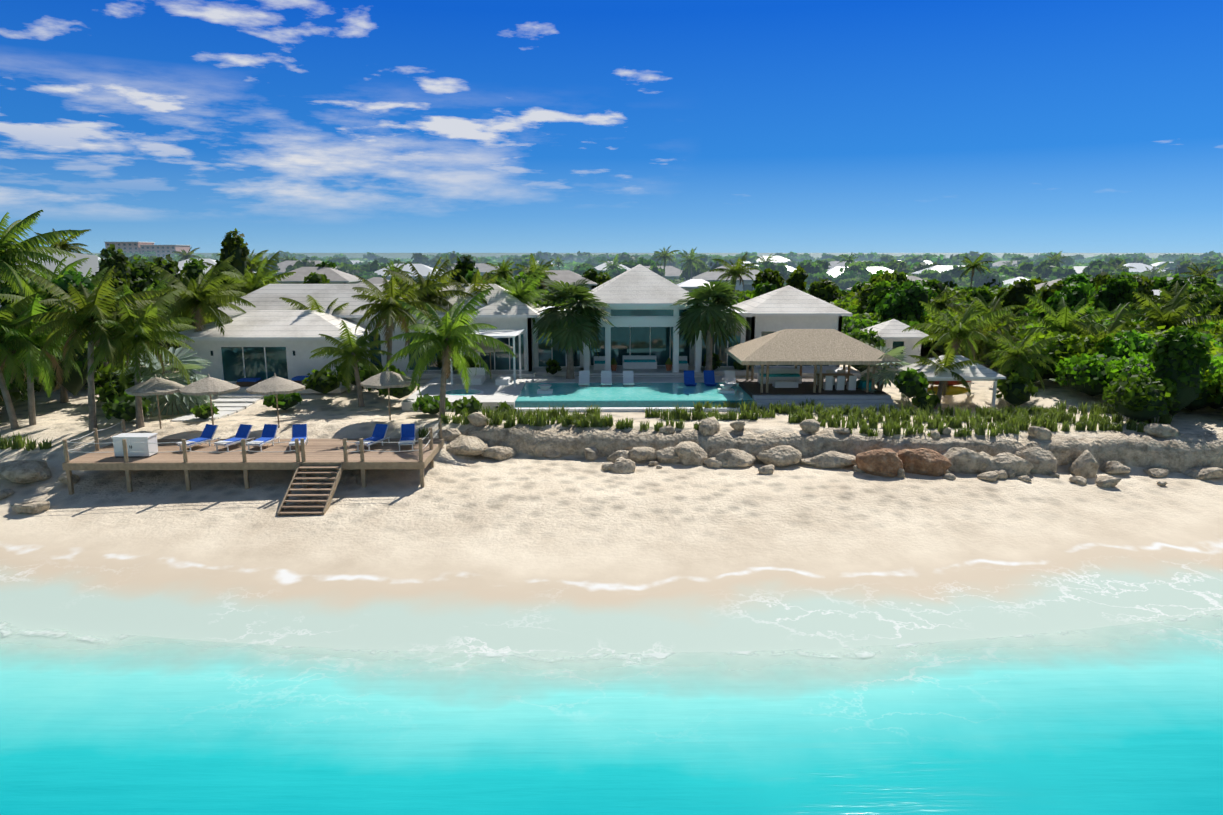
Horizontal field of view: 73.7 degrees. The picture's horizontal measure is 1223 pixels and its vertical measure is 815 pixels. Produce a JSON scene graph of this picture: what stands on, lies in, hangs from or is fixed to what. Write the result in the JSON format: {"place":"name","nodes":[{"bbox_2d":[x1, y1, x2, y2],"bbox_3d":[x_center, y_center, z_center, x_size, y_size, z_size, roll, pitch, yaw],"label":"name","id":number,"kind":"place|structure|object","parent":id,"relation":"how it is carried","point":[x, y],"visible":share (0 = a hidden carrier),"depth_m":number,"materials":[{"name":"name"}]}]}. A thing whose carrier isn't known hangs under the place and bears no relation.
{"place":"outdoors","nodes":[
{"label":"outdoors","id":0,"kind":"place"},
{"bbox_2d":[0,347,1222,677],"bbox_3d":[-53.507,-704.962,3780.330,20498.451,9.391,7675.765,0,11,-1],"label":"ground","id":1,"kind":"structure","parent":0,"point":[572,559],"depth_m":29.40,"materials":[{"name":"beige sand"}]},
{"bbox_2d":[0,291,77,429],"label":"palm","id":2,"kind":"object","parent":1,"relation":"on","point":[16,308],"visible":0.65,"depth_m":40.17,"materials":[{"name":"green plant"}]},
{"bbox_2d":[0,210,83,310],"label":"palm","id":3,"kind":"object","parent":1,"relation":"on","point":[11,253],"visible":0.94,"depth_m":40.39,"materials":[{"name":"green plant"}]},
{"bbox_2d":[0,290,96,424],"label":"palm","id":4,"kind":"object","parent":1,"relation":"on","point":[35,341],"visible":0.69,"depth_m":40.78,"materials":[{"name":"green plant"}]},
{"bbox_2d":[0,256,97,385],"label":"palm","id":5,"kind":"object","parent":1,"relation":"on","point":[34,287],"visible":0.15,"depth_m":50.45,"materials":[{"name":"green plant"}]},
{"bbox_2d":[0,248,98,306],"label":"modern house","id":6,"kind":"structure","parent":1,"relation":"on","point":[92,262],"depth_m":80.56,"materials":[{"name":"white paint"}]},
{"bbox_2d":[0,277,117,403],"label":"palm","id":7,"kind":"object","parent":1,"relation":"on","point":[63,389],"visible":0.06,"depth_m":45.59,"materials":[{"name":"green plant"}]},
{"bbox_2d":[34,228,91,253],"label":"palm","id":8,"kind":"object","parent":1,"relation":"on","point":[64,246],"visible":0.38,"depth_m":92.25,"materials":[{"name":"green plant"}]},
{"bbox_2d":[49,266,126,297],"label":"palm","id":9,"kind":"object","parent":1,"relation":"on","point":[98,275],"visible":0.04,"depth_m":54.64,"materials":[{"name":"green plant"}]},
{"bbox_2d":[14,266,181,430],"bbox_3d":[-24.962,-2.685,40.333,6.890,8.564,6.380,0,11,-1],"label":"palm","id":10,"kind":"object","parent":1,"relation":"on","point":[85,317],"visible":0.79,"depth_m":39.09,"materials":[{"name":"green plant"}]},
{"bbox_2d":[0,237,246,407],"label":"trees","id":11,"kind":"object","parent":1,"relation":"on","point":[74,385],"visible":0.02,"depth_m":47.02,"materials":[{"name":"green plant"}]},
{"bbox_2d":[0,228,254,401],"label":"vegetation","id":12,"kind":"object","parent":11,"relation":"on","point":[86,282],"visible":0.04,"depth_m":60.67,"materials":[{"name":"green plant"}]},
{"bbox_2d":[105,242,153,253],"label":"resort block","id":13,"kind":"structure","parent":1,"relation":"on","point":[126,245],"depth_m":681.31,"materials":[{"name":"brown paint"}]},
{"bbox_2d":[73,289,197,427],"bbox_3d":[-23.837,-2.231,40.667,6.117,7.080,5.912,0,11,-1],"label":"palm","id":14,"kind":"object","parent":1,"relation":"on","point":[144,333],"visible":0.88,"depth_m":40.15,"materials":[{"name":"green plant"}]},
{"bbox_2d":[101,273,193,345],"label":"palm","id":15,"kind":"object","parent":1,"relation":"on","point":[149,288],"visible":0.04,"depth_m":55.04,"materials":[{"name":"green plant"}]},
{"bbox_2d":[112,347,218,416],"bbox_3d":[-24.320,-0.966,45.063,5.548,4.887,5.481,0,11,-1],"label":"palm","id":16,"kind":"object","parent":1,"relation":"on","point":[174,401],"visible":0.6,"depth_m":44.50,"materials":[{"name":"green plant"}]},
{"bbox_2d":[140,245,190,256],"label":"resort block","id":17,"kind":"structure","parent":1,"relation":"on","point":[167,249],"depth_m":682.20,"materials":[{"name":"brown paint"}]},
{"bbox_2d":[172,247,200,261],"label":"palm","id":18,"kind":"object","parent":1,"relation":"on","point":[184,255],"depth_m":194.96,"materials":[{"name":"green plant"}]},
{"bbox_2d":[133,255,255,343],"bbox_3d":[-25.809,-5.476,52.014,7.022,8.385,6.762,0,11,-1],"label":"palm","id":19,"kind":"object","parent":1,"relation":"on","point":[199,297],"visible":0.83,"depth_m":51.10,"materials":[{"name":"green plant"}]},
{"bbox_2d":[170,393,267,421],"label":"garden steps","id":20,"kind":"structure","parent":1,"relation":"on","point":[228,404],"depth_m":46.27,"materials":[{"name":"stone"}]},
{"bbox_2d":[62,418,443,515],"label":"beach deck","id":21,"kind":"structure","parent":1,"relation":"on","point":[339,455],"depth_m":35.06,"materials":[{"name":"brown wood"}]},
{"bbox_2d":[111,433,157,457],"bbox_3d":[-20.990,1.669,35.977,1.580,0.930,0.830,0,11,-1],"label":"deck cabinet","id":22,"kind":"object","parent":21,"relation":"on","point":[147,444],"visible":0.94,"depth_m":35.63,"materials":[{"name":"white plastic"}]},
{"bbox_2d":[177,424,415,451],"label":"lounge chairs","id":23,"kind":"object","parent":21,"relation":"on","point":[299,432],"visible":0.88,"depth_m":37.99,"materials":[{"name":"blue"}]},
{"bbox_2d":[213,251,295,302],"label":"palm","id":24,"kind":"object","parent":1,"relation":"on","point":[257,281],"visible":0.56,"depth_m":60.56,"materials":[{"name":"green plant"}]},
{"bbox_2d":[246,249,277,272],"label":"palm","id":25,"kind":"object","parent":1,"relation":"on","point":[255,262],"visible":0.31,"depth_m":107.53,"materials":[{"name":"green plant"}]},
{"bbox_2d":[163,310,374,393],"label":"house","id":26,"kind":"structure","parent":1,"relation":"on","point":[263,345],"depth_m":51.08,"materials":[{"name":"white paint"}]},
{"bbox_2d":[129,260,473,306],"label":"trees","id":27,"kind":"object","parent":1,"relation":"on","point":[319,280],"depth_m":95.04,"materials":[{"name":"green plant"}]},
{"bbox_2d":[177,259,255,274],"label":"house","id":28,"kind":"structure","parent":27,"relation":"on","point":[181,263],"depth_m":128.58,"materials":[{"name":"white paint"}]},
{"bbox_2d":[264,267,361,283],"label":"grey house","id":29,"kind":"structure","parent":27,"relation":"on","point":[334,276],"depth_m":117.85,"materials":[{"name":"white paint"}]},
{"bbox_2d":[125,254,478,306],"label":"vegetation","id":30,"kind":"object","parent":1,"relation":"on","point":[139,285],"visible":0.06,"depth_m":94.58,"materials":[{"name":"green plant"}]},
{"bbox_2d":[357,277,388,283],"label":"grey house","id":31,"kind":"structure","parent":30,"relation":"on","point":[376,280],"depth_m":111.50,"materials":[{"name":"white paint"}]},
{"bbox_2d":[276,261,337,274],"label":"house","id":32,"kind":"structure","parent":1,"relation":"on","point":[283,265],"depth_m":169.84,"materials":[{"name":"white paint"}]},
{"bbox_2d":[279,295,348,314],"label":"palm","id":33,"kind":"object","parent":1,"relation":"on","point":[316,306],"visible":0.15,"depth_m":54.94,"materials":[{"name":"green plant"}]},
{"bbox_2d":[125,340,512,428],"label":"beach umbrellas","id":34,"kind":"object","parent":1,"relation":"on","point":[210,386],"visible":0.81,"depth_m":40.09,"materials":[{"name":"beige fabric"}]},
{"bbox_2d":[309,320,392,406],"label":"palm","id":35,"kind":"object","parent":1,"relation":"on","point":[353,353],"visible":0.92,"depth_m":45.70,"materials":[{"name":"green plant"}]},
{"bbox_2d":[218,284,544,378],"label":"villa wing","id":36,"kind":"structure","parent":1,"relation":"on","point":[501,310],"depth_m":56.02,"materials":[{"name":"white paint"}]},
{"bbox_2d":[236,376,308,386],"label":"patio daybeds","id":37,"kind":"object","parent":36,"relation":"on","point":[245,382],"visible":0.5,"depth_m":49.69,"materials":[{"name":"blue fabric"}]},
{"bbox_2d":[382,260,413,277],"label":"palm","id":38,"kind":"object","parent":1,"relation":"on","point":[393,269],"visible":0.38,"depth_m":127.70,"materials":[{"name":"green plant"}]},
{"bbox_2d":[350,275,448,367],"bbox_3d":[-12.763,-4.225,48.951,5.925,7.384,6.758,0,11,-1],"label":"palm","id":39,"kind":"object","parent":1,"relation":"on","point":[389,307],"visible":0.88,"depth_m":48.33,"materials":[{"name":"green plant"}]},
{"bbox_2d":[374,264,443,282],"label":"house","id":40,"kind":"structure","parent":1,"relation":"on","point":[423,270],"depth_m":149.56,"materials":[{"name":"white paint"}]},
{"bbox_2d":[379,257,474,332],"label":"palm","id":41,"kind":"object","parent":1,"relation":"on","point":[436,296],"visible":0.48,"depth_m":55.44,"materials":[{"name":"green plant"}]},
{"bbox_2d":[435,255,457,277],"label":"palm","id":42,"kind":"object","parent":1,"relation":"on","point":[450,265],"depth_m":146.97,"materials":[{"name":"green plant"}]},
{"bbox_2d":[382,287,515,419],"bbox_3d":[-8.396,-1.980,41.828,5.678,8.169,7.218,-8,13,-35],"label":"palm","id":43,"kind":"object","parent":1,"relation":"on","point":[447,335],"visible":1,"depth_m":41.26,"materials":[{"name":"green plant"}]},
{"bbox_2d":[441,263,498,275],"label":"house","id":44,"kind":"structure","parent":1,"relation":"on","point":[483,268],"depth_m":184.06,"materials":[{"name":"white paint"}]},
{"bbox_2d":[446,269,497,319],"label":"palm","id":45,"kind":"object","parent":1,"relation":"on","point":[479,282],"visible":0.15,"depth_m":56.66,"materials":[{"name":"green plant"}]},
{"bbox_2d":[484,259,520,278],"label":"palm","id":46,"kind":"object","parent":1,"relation":"on","point":[501,271],"visible":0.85,"depth_m":117.86,"materials":[{"name":"green plant"}]},
{"bbox_2d":[490,264,556,328],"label":"palm","id":47,"kind":"object","parent":1,"relation":"on","point":[520,292],"visible":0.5,"depth_m":57.14,"materials":[{"name":"green plant"}]},
{"bbox_2d":[515,253,556,294],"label":"palm","id":48,"kind":"object","parent":1,"relation":"on","point":[525,269],"visible":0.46,"depth_m":97.86,"materials":[{"name":"green plant"}]},
{"bbox_2d":[85,328,1039,421],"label":"garden shrubs","id":49,"kind":"object","parent":1,"relation":"on","point":[864,335],"visible":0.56,"depth_m":45.84,"materials":[{"name":"green plant"}]},
{"bbox_2d":[529,278,613,378],"bbox_3d":[-2.543,-5.038,53.657,5.806,6.908,5.174,0,11,-1],"label":"palm","id":50,"kind":"object","parent":1,"relation":"on","point":[571,327],"visible":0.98,"depth_m":52.46,"materials":[{"name":"green plant"}]},
{"bbox_2d":[0,398,1174,450],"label":"dune grass tufts","id":51,"kind":"object","parent":1,"relation":"on","point":[1017,418],"visible":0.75,"depth_m":42.12,"materials":[{"name":"green plant"}]},
{"bbox_2d":[0,412,1222,513],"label":"beach boulders","id":52,"kind":"object","parent":1,"relation":"on","point":[1021,464],"visible":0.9,"depth_m":37.61,"materials":[{"name":"stone"}]},
{"bbox_2d":[598,254,628,276],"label":"palm","id":53,"kind":"object","parent":1,"relation":"on","point":[611,266],"depth_m":166.93,"materials":[{"name":"green plant"}]},
{"bbox_2d":[468,270,770,302],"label":"trees","id":54,"kind":"object","parent":1,"relation":"on","point":[657,272],"depth_m":112.23,"materials":[{"name":"green plant"}]},
{"bbox_2d":[512,270,596,290],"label":"house","id":55,"kind":"structure","parent":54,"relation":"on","point":[565,276],"depth_m":120.37,"materials":[{"name":"white paint"}]},
{"bbox_2d":[464,265,775,305],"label":"vegetation","id":56,"kind":"object","parent":1,"relation":"on","point":[599,277],"depth_m":107.03,"materials":[{"name":"green plant"}]},
{"bbox_2d":[574,264,708,376],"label":"house","id":57,"kind":"structure","parent":1,"relation":"on","point":[640,299],"depth_m":55.67,"materials":[{"name":"white paint"}]},
{"bbox_2d":[595,358,686,370],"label":"veranda cushions and pots","id":58,"kind":"object","parent":57,"relation":"on","point":[668,363],"visible":0.9,"depth_m":56.73,"materials":[{"name":"teal"}]},
{"bbox_2d":[531,306,751,375],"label":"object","id":59,"kind":"object","parent":1,"relation":"on","point":[543,353],"visible":0.27,"depth_m":57.81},
{"bbox_2d":[74,251,1222,269],"bbox_3d":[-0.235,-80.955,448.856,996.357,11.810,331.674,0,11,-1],"label":"vegetation","id":60,"kind":"object","parent":1,"relation":"on","point":[928,256],"depth_m":442.69,"materials":[{"name":"green plant"}]},
{"bbox_2d":[401,375,898,411],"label":"pool terrace","id":61,"kind":"structure","parent":1,"relation":"on","point":[641,394],"depth_m":47.60,"materials":[{"name":"stone"}]},
{"bbox_2d":[450,329,523,386],"bbox_3d":[-7.989,-3.196,52.181,4.500,3.240,4.000,0,11,-1],"label":"pool pergola","id":62,"kind":"object","parent":61,"relation":"on","point":[478,378],"visible":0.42,"depth_m":52.43,"materials":[{"name":"white"}]},
{"bbox_2d":[578,370,738,385],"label":"lounge chairs","id":63,"kind":"object","parent":61,"relation":"on","point":[628,378],"visible":0.92,"depth_m":52.28,"materials":[{"name":"white"}]},
{"bbox_2d":[83,253,1222,258],"bbox_3d":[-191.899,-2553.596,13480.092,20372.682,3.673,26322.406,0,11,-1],"label":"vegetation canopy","id":64,"kind":"object","parent":1,"relation":"on","point":[404,255],"depth_m":2918.28,"materials":[{"name":"green plant"}]},
{"bbox_2d":[98,251,1222,289],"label":"vegetation","id":65,"kind":"object","parent":1,"relation":"on","point":[842,279],"depth_m":177.92,"materials":[{"name":"green plant"}]},
{"bbox_2d":[644,266,685,279],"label":"house","id":66,"kind":"structure","parent":1,"relation":"on","point":[671,272],"depth_m":159.50,"materials":[{"name":"white paint"}]},
{"bbox_2d":[653,246,679,277],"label":"palm","id":67,"kind":"object","parent":1,"relation":"on","point":[664,255],"depth_m":147.14,"materials":[{"name":"green plant"}]},
{"bbox_2d":[134,253,1222,288],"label":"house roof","id":68,"kind":"structure","parent":1,"relation":"on","point":[807,269],"depth_m":168.11,"materials":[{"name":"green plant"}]},
{"bbox_2d":[676,247,705,278],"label":"palm","id":69,"kind":"object","parent":1,"relation":"on","point":[690,259],"depth_m":137.51,"materials":[{"name":"green plant"}]},
{"bbox_2d":[676,279,710,299],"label":"house","id":70,"kind":"structure","parent":1,"relation":"on","point":[689,285],"depth_m":95.82,"materials":[{"name":"white paint"}]},
{"bbox_2d":[671,280,749,369],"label":"palm","id":71,"kind":"object","parent":1,"relation":"on","point":[698,317],"visible":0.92,"depth_m":53.37,"materials":[{"name":"green plant"}]},
{"bbox_2d":[690,265,759,290],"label":"house","id":72,"kind":"structure","parent":1,"relation":"on","point":[714,276],"depth_m":134.69,"materials":[{"name":"white paint"}]},
{"bbox_2d":[708,253,758,291],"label":"palm","id":73,"kind":"object","parent":1,"relation":"on","point":[738,270],"visible":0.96,"depth_m":108.27,"materials":[{"name":"green plant"}]},
{"bbox_2d":[732,285,860,377],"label":"villa wing","id":74,"kind":"structure","parent":1,"relation":"on","point":[786,307],"depth_m":57.59,"materials":[{"name":"white paint"}]},
{"bbox_2d":[725,329,901,397],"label":"pavilion","id":75,"kind":"structure","parent":1,"relation":"on","point":[814,347],"depth_m":48.05,"materials":[{"name":"brown wood"}]},
{"bbox_2d":[460,423,1222,472],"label":"ledge rock","id":76,"kind":"object","parent":1,"relation":"on","point":[1180,452],"visible":0.5,"depth_m":39.24,"materials":[{"name":"stone"}]},
{"bbox_2d":[827,267,906,277],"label":"long white house","id":77,"kind":"structure","parent":1,"relation":"on","point":[834,271],"depth_m":168.81,"materials":[{"name":"paint"}]},
{"bbox_2d":[856,346,910,405],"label":"palm","id":78,"kind":"object","parent":1,"relation":"on","point":[883,377],"visible":0.54,"depth_m":47.57,"materials":[{"name":"green plant"}]},
{"bbox_2d":[862,319,931,367],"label":"bath house","id":79,"kind":"structure","parent":1,"relation":"on","point":[891,333],"depth_m":59.73,"materials":[{"name":"white paint"}]},
{"bbox_2d":[911,266,958,274],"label":"house","id":80,"kind":"structure","parent":1,"relation":"on","point":[941,268],"depth_m":201.66,"materials":[{"name":"white paint"}]},
{"bbox_2d":[908,348,984,409],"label":"palm","id":81,"kind":"object","parent":1,"relation":"on","point":[948,360],"visible":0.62,"depth_m":46.79,"materials":[{"name":"green plant"}]},
{"bbox_2d":[926,286,973,313],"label":"palm","id":82,"kind":"object","parent":1,"relation":"on","point":[941,303],"visible":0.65,"depth_m":84.49,"materials":[{"name":"green plant"}]},
{"bbox_2d":[898,355,1005,407],"bbox_3d":[20.022,-1.659,48.292,4.800,2.870,3.800,0,11,-1],"label":"gazebo","id":83,"kind":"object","parent":1,"relation":"on","point":[977,372],"depth_m":46.78,"materials":[{"name":"white paint"}]},
{"bbox_2d":[927,381,970,395],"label":"kayaks","id":84,"kind":"object","parent":83,"relation":"in","point":[954,390],"visible":0.42,"depth_m":48.49,"materials":[{"name":"yellow plastic"}]},
{"bbox_2d":[902,301,1012,385],"bbox_3d":[21.237,-3.526,50.234,5.390,6.035,6.044,-10,15,-42],"label":"palm","id":85,"kind":"object","parent":1,"relation":"on","point":[960,333],"visible":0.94,"depth_m":49.92,"materials":[{"name":"green plant"}]},
{"bbox_2d":[730,265,1222,346],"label":"vegetation","id":86,"kind":"object","parent":1,"relation":"on","point":[1092,288],"visible":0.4,"depth_m":84.34,"materials":[{"name":"green plant"}]},
{"bbox_2d":[959,253,993,286],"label":"palm","id":87,"kind":"object","parent":1,"relation":"on","point":[973,266],"visible":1,"depth_m":128.48,"materials":[{"name":"green plant"}]},
{"bbox_2d":[736,271,1222,335],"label":"trees","id":88,"kind":"object","parent":1,"relation":"on","point":[1023,300],"visible":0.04,"depth_m":76.59,"materials":[{"name":"green plant"}]},
{"bbox_2d":[947,298,1029,368],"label":"palm","id":89,"kind":"object","parent":1,"relation":"on","point":[1008,326],"visible":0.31,"depth_m":57.72,"materials":[{"name":"green plant"}]},
{"bbox_2d":[969,290,1024,324],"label":"palm","id":90,"kind":"object","parent":1,"relation":"on","point":[982,306],"visible":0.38,"depth_m":65.63,"materials":[{"name":"green plant"}]},
{"bbox_2d":[980,326,1062,391],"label":"palm","id":91,"kind":"object","parent":1,"relation":"on","point":[1009,354],"visible":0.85,"depth_m":48.03,"materials":[{"name":"green plant"}]},
{"bbox_2d":[881,305,1222,414],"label":"vegetation","id":92,"kind":"object","parent":1,"relation":"on","point":[1208,351],"visible":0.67,"depth_m":46.46,"materials":[{"name":"green plant"}]},
{"bbox_2d":[901,313,1222,421],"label":"bushes","id":93,"kind":"object","parent":1,"relation":"on","point":[1187,396],"visible":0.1,"depth_m":42.33,"materials":[{"name":"green plant"}]},
{"bbox_2d":[1013,294,1117,340],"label":"palm","id":94,"kind":"object","parent":1,"relation":"on","point":[1060,324],"visible":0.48,"depth_m":55.94,"materials":[{"name":"green plant"}]},
{"bbox_2d":[1067,302,1156,348],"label":"palm","id":95,"kind":"object","parent":1,"relation":"on","point":[1116,325],"visible":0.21,"depth_m":52.75,"materials":[{"name":"green plant"}]},
{"bbox_2d":[1091,301,1152,318],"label":"palm","id":96,"kind":"object","parent":1,"relation":"on","point":[1116,310],"visible":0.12,"depth_m":74.98,"materials":[{"name":"green plant"}]},
{"bbox_2d":[1124,263,1170,272],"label":"house","id":97,"kind":"structure","parent":1,"relation":"on","point":[1137,266],"depth_m":231.52,"materials":[{"name":"white paint"}]},
{"bbox_2d":[1140,262,1174,278],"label":"palm","id":98,"kind":"object","parent":1,"relation":"on","point":[1153,273],"depth_m":149.03,"materials":[{"name":"green plant"}]},
{"bbox_2d":[1113,283,1222,330],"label":"palm","id":99,"kind":"object","parent":1,"relation":"on","point":[1175,315],"visible":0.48,"depth_m":59.93,"materials":[{"name":"green plant"}]},
{"bbox_2d":[1143,281,1212,313],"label":"palm","id":100,"kind":"object","parent":1,"relation":"on","point":[1170,297],"visible":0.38,"depth_m":85.08,"materials":[{"name":"green plant"}]},
{"bbox_2d":[1180,264,1222,279],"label":"palm","id":101,"kind":"object","parent":1,"relation":"on","point":[1200,271],"visible":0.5,"depth_m":129.60,"materials":[{"name":"green plant"}]},
{"bbox_2d":[0,613,1222,814],"bbox_3d":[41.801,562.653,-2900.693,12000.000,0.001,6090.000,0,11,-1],"label":"sea water","id":102,"kind":"structure","parent":0,"point":[1127,729],"depth_m":19.45,"materials":[{"name":"teal liquid"}]},
{"bbox_2d":[0,0,1222,252],"label":"sky","id":103,"kind":"structure","parent":0,"point":[450,124],"materials":[{"name":"blue"}]},
{"bbox_2d":[96,243,1222,262],"bbox_3d":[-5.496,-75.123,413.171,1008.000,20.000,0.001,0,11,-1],"label":"trees","id":104,"kind":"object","parent":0,"point":[671,257],"depth_m":413.22,"materials":[{"name":"green plant"}]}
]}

